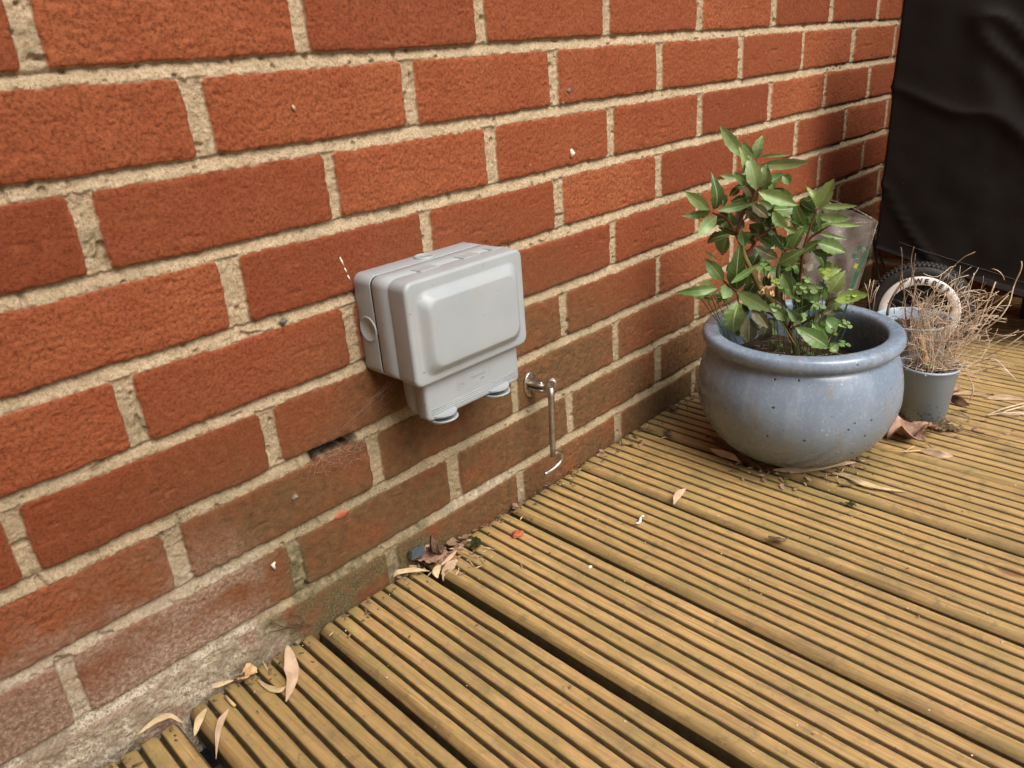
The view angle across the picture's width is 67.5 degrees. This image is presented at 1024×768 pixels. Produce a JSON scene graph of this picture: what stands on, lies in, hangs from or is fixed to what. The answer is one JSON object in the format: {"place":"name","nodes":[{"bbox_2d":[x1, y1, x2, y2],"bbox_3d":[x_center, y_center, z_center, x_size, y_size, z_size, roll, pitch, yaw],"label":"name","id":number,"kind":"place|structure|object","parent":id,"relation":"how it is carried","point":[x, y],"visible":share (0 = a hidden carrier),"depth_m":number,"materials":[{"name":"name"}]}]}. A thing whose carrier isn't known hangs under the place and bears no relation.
{"place":"outdoors","nodes":[
{"label":"outdoors","id":0,"kind":"place"},
{"bbox_2d":[200,748,219,767],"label":"ground","id":1,"kind":"structure","parent":0,"point":[209,757],"depth_m":0.86,"materials":[{"name":"black"}]},
{"bbox_2d":[0,0,901,767],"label":"brick wall","id":2,"kind":"structure","parent":1,"relation":"on","point":[194,206],"depth_m":0.75,"materials":[{"name":"red brick"}]},
{"bbox_2d":[279,317,286,324],"bbox_3d":[-0.219,-0.060,0.732,0.005,0.008,0.009,17,31,41],"label":"pebble","id":3,"kind":"object","parent":2,"relation":"attached to","point":[283,320],"visible":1,"depth_m":0.73,"materials":[{"name":"grey stone"}]},
{"bbox_2d":[339,257,349,279],"bbox_3d":[-0.168,-0.116,0.769,0.002,0.026,0.008,17,31,41],"label":"bird dropping","id":4,"kind":"object","parent":2,"relation":"attached to","point":[344,268],"visible":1,"depth_m":0.77,"materials":[{"name":"white"}]},
{"bbox_2d":[353,242,525,424],"bbox_3d":[-0.068,-0.056,0.829,0.095,0.162,0.166,17,31,41],"label":"socket enclosure","id":5,"kind":"object","parent":2,"relation":"attached to","point":[443,332],"visible":1,"depth_m":0.79,"materials":[{"name":"grey plastic"}]},
{"bbox_2d":[293,377,399,478],"bbox_3d":[-0.159,0.044,0.814,0.174,0.095,0.033,-18,26,-28],"label":"cobweb","id":6,"kind":"object","parent":5,"relation":"attached to","point":[349,443],"visible":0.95,"depth_m":0.81,"materials":[{"name":"fabric"}]},
{"bbox_2d":[523,371,563,475],"bbox_3d":[0.040,0.052,1.019,0.049,0.133,0.036,17,31,41],"label":"cabin hook","id":7,"kind":"object","parent":2,"relation":"hanging from","point":[532,384],"visible":1,"depth_m":1.01,"materials":[{"name":"metal"}]},
{"bbox_2d":[570,149,574,156],"bbox_3d":[0.077,-0.295,0.977,0.008,0.011,0.008,17,31,41],"label":"bird dropping","id":8,"kind":"object","parent":2,"relation":"attached to","point":[572,152],"visible":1,"depth_m":0.97,"materials":[{"name":"white"}]},
{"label":"deck joists","id":9,"kind":"structure","parent":1,"relation":"on","visible":0},
{"bbox_2d":[104,280,1023,767],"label":"deck","id":10,"kind":"structure","parent":9,"relation":"on","point":[682,646],"depth_m":0.80,"materials":[{"name":"brown wood"}]},
{"bbox_2d":[136,713,182,735],"bbox_3d":[-0.334,0.320,0.723,0.043,0.012,0.008,-11,24,-15],"label":"bamboo leaf","id":11,"kind":"object","parent":10,"relation":"on","point":[160,718],"visible":1,"depth_m":0.72,"materials":[{"name":"beige plant"}]},
{"bbox_2d":[193,708,206,736],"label":"bamboo leaf","id":12,"kind":"object","parent":10,"relation":"on","point":[199,718],"visible":1,"depth_m":0.73,"materials":[{"name":"beige plant"}]},
{"bbox_2d":[215,709,228,757],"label":"bamboo leaf","id":13,"kind":"object","parent":10,"relation":"on","point":[220,721],"visible":1,"depth_m":0.72,"materials":[{"name":"beige plant"}]},
{"bbox_2d":[210,679,233,688],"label":"bamboo leaf","id":14,"kind":"object","parent":10,"relation":"on","point":[219,684],"visible":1,"depth_m":0.77,"materials":[{"name":"beige plant"}]},
{"bbox_2d":[224,695,235,706],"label":"twig","id":15,"kind":"object","parent":10,"relation":"on","point":[229,700],"visible":1,"depth_m":0.75,"materials":[{"name":"brown wood"}]},
{"bbox_2d":[234,672,244,681],"bbox_3d":[-0.275,0.297,0.775,0.009,0.004,0.012,17,31,41],"label":"leaf scrap","id":16,"kind":"object","parent":10,"relation":"on","point":[239,676],"visible":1,"depth_m":0.78,"materials":[{"name":"brown plant"}]},
{"bbox_2d":[237,663,257,679],"bbox_3d":[-0.271,0.294,0.781,0.017,0.008,0.022,7,26,26],"label":"leaf scrap","id":17,"kind":"object","parent":10,"relation":"on","point":[249,669],"visible":1,"depth_m":0.78,"materials":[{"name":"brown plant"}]},
{"bbox_2d":[257,679,285,692],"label":"bamboo leaf","id":18,"kind":"object","parent":10,"relation":"on","point":[270,688],"visible":1,"depth_m":0.76,"materials":[{"name":"beige plant"}]},
{"bbox_2d":[284,644,298,701],"bbox_3d":[-0.223,0.290,0.773,0.014,0.016,0.067,-10,24,-13],"label":"bamboo leaf","id":19,"kind":"object","parent":10,"relation":"on","point":[291,668],"visible":1,"depth_m":0.78,"materials":[{"name":"beige plant"}]},
{"bbox_2d":[269,614,313,632],"bbox_3d":[-0.235,0.255,0.814,0.001,0.035,0.050,17,31,41],"label":"root","id":20,"kind":"object","parent":10,"relation":"on","point":[299,626],"visible":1,"depth_m":0.81,"materials":[{"name":"brown plant"}]},
{"bbox_2d":[393,567,428,577],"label":"bamboo leaf","id":21,"kind":"object","parent":10,"relation":"on","point":[406,570],"visible":1,"depth_m":0.91,"materials":[{"name":"beige plant"}]},
{"bbox_2d":[412,543,446,563],"bbox_3d":[-0.103,0.207,0.937,0.046,0.017,0.030,-5,23,0],"label":"brown leaf","id":22,"kind":"object","parent":10,"relation":"on","point":[429,557],"visible":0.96,"depth_m":0.94,"materials":[{"name":"brown plant"}]},
{"bbox_2d":[409,545,424,559],"bbox_3d":[-0.115,0.203,0.923,0.006,0.014,0.022,17,31,41],"label":"slate chip","id":23,"kind":"object","parent":22,"relation":"on","point":[416,552],"visible":1,"depth_m":0.92,"materials":[{"name":"stone"}]},
{"bbox_2d":[426,534,443,554],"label":"brown leaf","id":24,"kind":"object","parent":22,"relation":"on","point":[435,547],"visible":1,"depth_m":0.94,"materials":[{"name":"brown plant"}]},
{"bbox_2d":[432,565,440,577],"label":"bamboo leaf","id":25,"kind":"object","parent":10,"relation":"on","point":[436,571],"visible":1,"depth_m":0.91,"materials":[{"name":"beige plant"}]},
{"bbox_2d":[441,559,456,580],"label":"bamboo leaf","id":26,"kind":"object","parent":10,"relation":"on","point":[450,565],"visible":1,"depth_m":0.92,"materials":[{"name":"beige plant"}]},
{"bbox_2d":[441,550,456,565],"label":"bamboo leaf","id":27,"kind":"object","parent":10,"relation":"on","point":[448,558],"visible":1,"depth_m":0.93,"materials":[{"name":"beige plant"}]},
{"bbox_2d":[446,537,455,545],"bbox_3d":[-0.076,0.199,0.964,0.014,0.007,0.018,17,31,41],"label":"leaf scrap","id":28,"kind":"object","parent":10,"relation":"on","point":[451,541],"visible":1,"depth_m":0.97,"materials":[{"name":"brown plant"}]},
{"bbox_2d":[458,534,471,538],"bbox_3d":[-0.060,0.194,0.974,0.012,0.006,0.018,17,31,41],"label":"leaf scrap","id":29,"kind":"object","parent":10,"relation":"on","point":[465,536],"visible":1,"depth_m":0.97,"materials":[{"name":"brown plant"}]},
{"bbox_2d":[469,536,481,549],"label":"moss clump","id":30,"kind":"object","parent":10,"relation":"on","point":[476,542],"visible":1,"depth_m":0.96,"materials":[{"name":"green plant"}]},
{"bbox_2d":[512,530,523,538],"bbox_3d":[0.007,0.191,0.978,0.014,0.005,0.017,0,23,10],"label":"brick chip","id":31,"kind":"object","parent":10,"relation":"on","point":[517,533],"visible":1,"depth_m":0.97,"materials":[{"name":"orange brick"}]},
{"bbox_2d":[109,361,1020,767],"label":"leaf crumbs","id":32,"kind":"object","parent":10,"relation":"on","point":[855,459],"visible":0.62,"depth_m":0.92,"materials":[{"name":"brown plant"}]},
{"bbox_2d":[262,416,986,669],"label":"straw fragments","id":33,"kind":"object","parent":10,"relation":"on","point":[571,477],"visible":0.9,"depth_m":0.95,"materials":[{"name":"brown plant"}]},
{"bbox_2d":[254,409,1009,692],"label":"leaf fragments","id":34,"kind":"object","parent":10,"relation":"on","point":[781,485],"visible":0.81,"depth_m":1.04,"materials":[{"name":"brown plant"}]},
{"bbox_2d":[302,418,1017,767],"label":"pale crumbs","id":35,"kind":"object","parent":10,"relation":"on","point":[624,580],"visible":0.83,"depth_m":0.81,"materials":[{"name":"beige"}]},
{"bbox_2d":[664,429,671,435],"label":"dust clump","id":36,"kind":"object","parent":10,"relation":"on","point":[668,432],"visible":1,"depth_m":1.20,"materials":[{"name":"brown plant"}]},
{"bbox_2d":[668,405,678,410],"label":"dust clump","id":37,"kind":"object","parent":10,"relation":"on","point":[673,407],"visible":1,"depth_m":1.28,"materials":[{"name":"brown plant"}]},
{"bbox_2d":[673,488,685,504],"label":"bamboo leaf","id":38,"kind":"object","parent":10,"relation":"on","point":[678,494],"visible":1,"depth_m":1.03,"materials":[{"name":"beige plant"}]},
{"bbox_2d":[709,448,740,462],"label":"bamboo leaf","id":39,"kind":"object","parent":10,"relation":"on","point":[725,454],"visible":1,"depth_m":1.12,"materials":[{"name":"brown plant"}]},
{"bbox_2d":[711,437,759,468],"bbox_3d":[0.325,0.097,1.119,0.011,0.017,0.102,-17,26,-27],"label":"brown leaf","id":40,"kind":"object","parent":10,"relation":"on","point":[721,443],"visible":0.79,"depth_m":1.12,"materials":[{"name":"brown plant"}]},
{"bbox_2d":[765,535,788,541],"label":"dust clump","id":41,"kind":"object","parent":10,"relation":"on","point":[776,538],"visible":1,"depth_m":0.93,"materials":[{"name":"brown plant"}]},
{"bbox_2d":[698,299,906,468],"bbox_3d":[0.407,0.007,1.099,0.274,0.190,0.275,17,31,41],"label":"planter","id":42,"kind":"object","parent":10,"relation":"on","point":[788,410],"visible":0.89,"depth_m":0.99,"materials":[{"name":"blue ceramic"}]},
{"bbox_2d":[675,126,868,355],"bbox_3d":[0.355,-0.169,1.041,0.248,0.355,0.137,7,26,25],"label":"bay shrub","id":43,"kind":"object","parent":42,"relation":"in","point":[774,206],"visible":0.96,"depth_m":1.03,"materials":[{"name":"green plant"}]},
{"bbox_2d":[693,263,856,355],"bbox_3d":[0.382,-0.104,1.081,0.201,0.157,0.162,17,31,41],"label":"clover","id":44,"kind":"object","parent":42,"relation":"on","point":[817,304],"visible":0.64,"depth_m":1.03,"materials":[{"name":"green plant"}]},
{"bbox_2d":[754,335,841,355],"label":"twig litter","id":45,"kind":"object","parent":42,"relation":"on","point":[790,346],"visible":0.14,"depth_m":1.13,"materials":[{"name":"brown plant"}]},
{"bbox_2d":[772,461,855,472],"bbox_3d":[0.424,0.115,1.071,0.118,0.011,0.010,-5,23,-1],"label":"bamboo leaf","id":46,"kind":"object","parent":10,"relation":"on","point":[791,470],"visible":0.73,"depth_m":1.07,"materials":[{"name":"brown plant"}]},
{"bbox_2d":[845,501,856,505],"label":"dust clump","id":47,"kind":"object","parent":10,"relation":"on","point":[850,503],"visible":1,"depth_m":0.98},
{"bbox_2d":[851,245,868,287],"bbox_3d":[0.515,-0.190,1.238,0.126,0.226,0.061,7,25,25],"label":"plastic sleeve","id":48,"kind":"object","parent":10,"relation":"on","point":[858,267],"visible":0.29,"depth_m":1.19,"materials":[{"name":"green plastic"}]},
{"bbox_2d":[830,472,906,491],"bbox_3d":[0.473,0.132,1.022,0.099,0.006,0.018,14,29,37],"label":"bamboo leaf","id":49,"kind":"object","parent":10,"relation":"on","point":[858,481],"visible":1,"depth_m":1.02,"materials":[{"name":"beige plant"}]},
{"bbox_2d":[864,279,878,309],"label":"dry stalks","id":50,"kind":"object","parent":10,"relation":"on","point":[871,294],"visible":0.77,"depth_m":1.23,"materials":[{"name":"beige plant"}]},
{"bbox_2d":[882,445,920,451],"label":"leaf stalk","id":51,"kind":"object","parent":10,"relation":"on","point":[902,451],"visible":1,"depth_m":1.10,"materials":[{"name":"beige plant"}]},
{"bbox_2d":[887,416,939,439],"bbox_3d":[0.588,0.065,1.126,0.081,0.032,0.052,-3,23,4],"label":"brown leaf","id":52,"kind":"object","parent":10,"relation":"on","point":[906,429],"visible":0.95,"depth_m":1.13,"materials":[{"name":"brown plant"}]},
{"bbox_2d":[878,307,953,356],"bbox_3d":[0.664,-0.054,1.283,0.118,0.120,0.118,17,31,41],"label":"plastic plant pot","id":53,"kind":"object","parent":10,"relation":"on","point":[898,312],"visible":0.15,"depth_m":1.29,"materials":[{"name":"plastic"}]},
{"bbox_2d":[886,247,946,334],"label":"dead twigs","id":54,"kind":"object","parent":53,"relation":"on","point":[891,299],"visible":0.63,"depth_m":1.24,"materials":[{"name":"brown plant"}]},
{"bbox_2d":[900,354,961,423],"bbox_3d":[0.638,0.009,1.179,0.085,0.089,0.085,17,31,41],"label":"plastic plant pot","id":55,"kind":"object","parent":10,"relation":"on","point":[927,397],"visible":0.75,"depth_m":1.15,"materials":[{"name":"plastic"}]},
{"bbox_2d":[917,335,929,369],"bbox_3d":[0.618,-0.047,1.150,0.022,0.056,0.012,17,31,41],"label":"wood splinter","id":56,"kind":"object","parent":55,"relation":"in","point":[924,353],"visible":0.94,"depth_m":1.15,"materials":[{"name":"brown wood"}]},
{"bbox_2d":[894,252,1023,400],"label":"dead plant","id":57,"kind":"object","parent":55,"relation":"in","point":[935,360],"visible":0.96,"depth_m":1.13,"materials":[{"name":"beige plant"}]},
{"bbox_2d":[917,418,953,430],"bbox_3d":[0.636,0.060,1.151,0.049,0.014,0.027,1,24,13],"label":"leaf heap","id":58,"kind":"object","parent":10,"relation":"on","point":[941,423],"visible":0.73,"depth_m":1.15,"materials":[{"name":"brown plant"}]},
{"bbox_2d":[920,448,952,458],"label":"bamboo leaf","id":59,"kind":"object","parent":10,"relation":"on","point":[937,453],"visible":1,"depth_m":1.08,"materials":[{"name":"beige plant"}]},
{"bbox_2d":[866,0,1023,349],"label":"covered barbecue","id":60,"kind":"object","parent":10,"relation":"on","point":[952,184],"visible":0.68,"depth_m":1.33,"materials":[{"name":"black fabric"}]},
{"bbox_2d":[871,0,1022,297],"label":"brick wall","id":61,"kind":"structure","parent":10,"relation":"on","point":[891,261],"depth_m":1.81,"materials":[{"name":"brown brick"}]},
{"bbox_2d":[938,424,964,430],"bbox_3d":[0.655,0.065,1.142,0.036,0.008,0.021,-12,24,-16],"label":"leaf heap","id":62,"kind":"object","parent":10,"relation":"on","point":[950,427],"visible":1,"depth_m":1.14,"materials":[{"name":"brown plant"}]},
{"bbox_2d":[954,384,961,390],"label":"brown leaf","id":63,"kind":"object","parent":10,"relation":"on","point":[957,387],"visible":0.66,"depth_m":1.25,"materials":[{"name":"brown plant"}]},
{"bbox_2d":[951,395,968,405],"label":"brown leaf","id":64,"kind":"object","parent":10,"relation":"on","point":[958,400],"visible":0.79,"depth_m":1.22,"materials":[{"name":"brown plant"}]},
{"bbox_2d":[951,411,970,418],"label":"bamboo leaf","id":65,"kind":"object","parent":10,"relation":"on","point":[960,414],"visible":1,"depth_m":1.19,"materials":[{"name":"beige plant"}]},
{"bbox_2d":[953,391,993,397],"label":"bamboo leaf","id":66,"kind":"object","parent":10,"relation":"on","point":[974,393],"visible":0.92,"depth_m":1.24,"materials":[{"name":"beige plant"}]},
{"bbox_2d":[962,429,1001,439],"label":"dry stalks","id":67,"kind":"object","parent":10,"relation":"on","point":[982,433],"visible":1,"depth_m":1.12,"materials":[{"name":"brown plant"}]},
{"bbox_2d":[985,395,1023,400],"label":"bamboo leaf","id":68,"kind":"object","parent":10,"relation":"on","point":[1004,397],"visible":1,"depth_m":1.22,"materials":[{"name":"beige plant"}]},
{"bbox_2d":[986,402,1023,415],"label":"dry stalks","id":69,"kind":"object","parent":10,"relation":"on","point":[1007,413],"visible":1,"depth_m":1.18,"materials":[{"name":"beige plant"}]}
]}

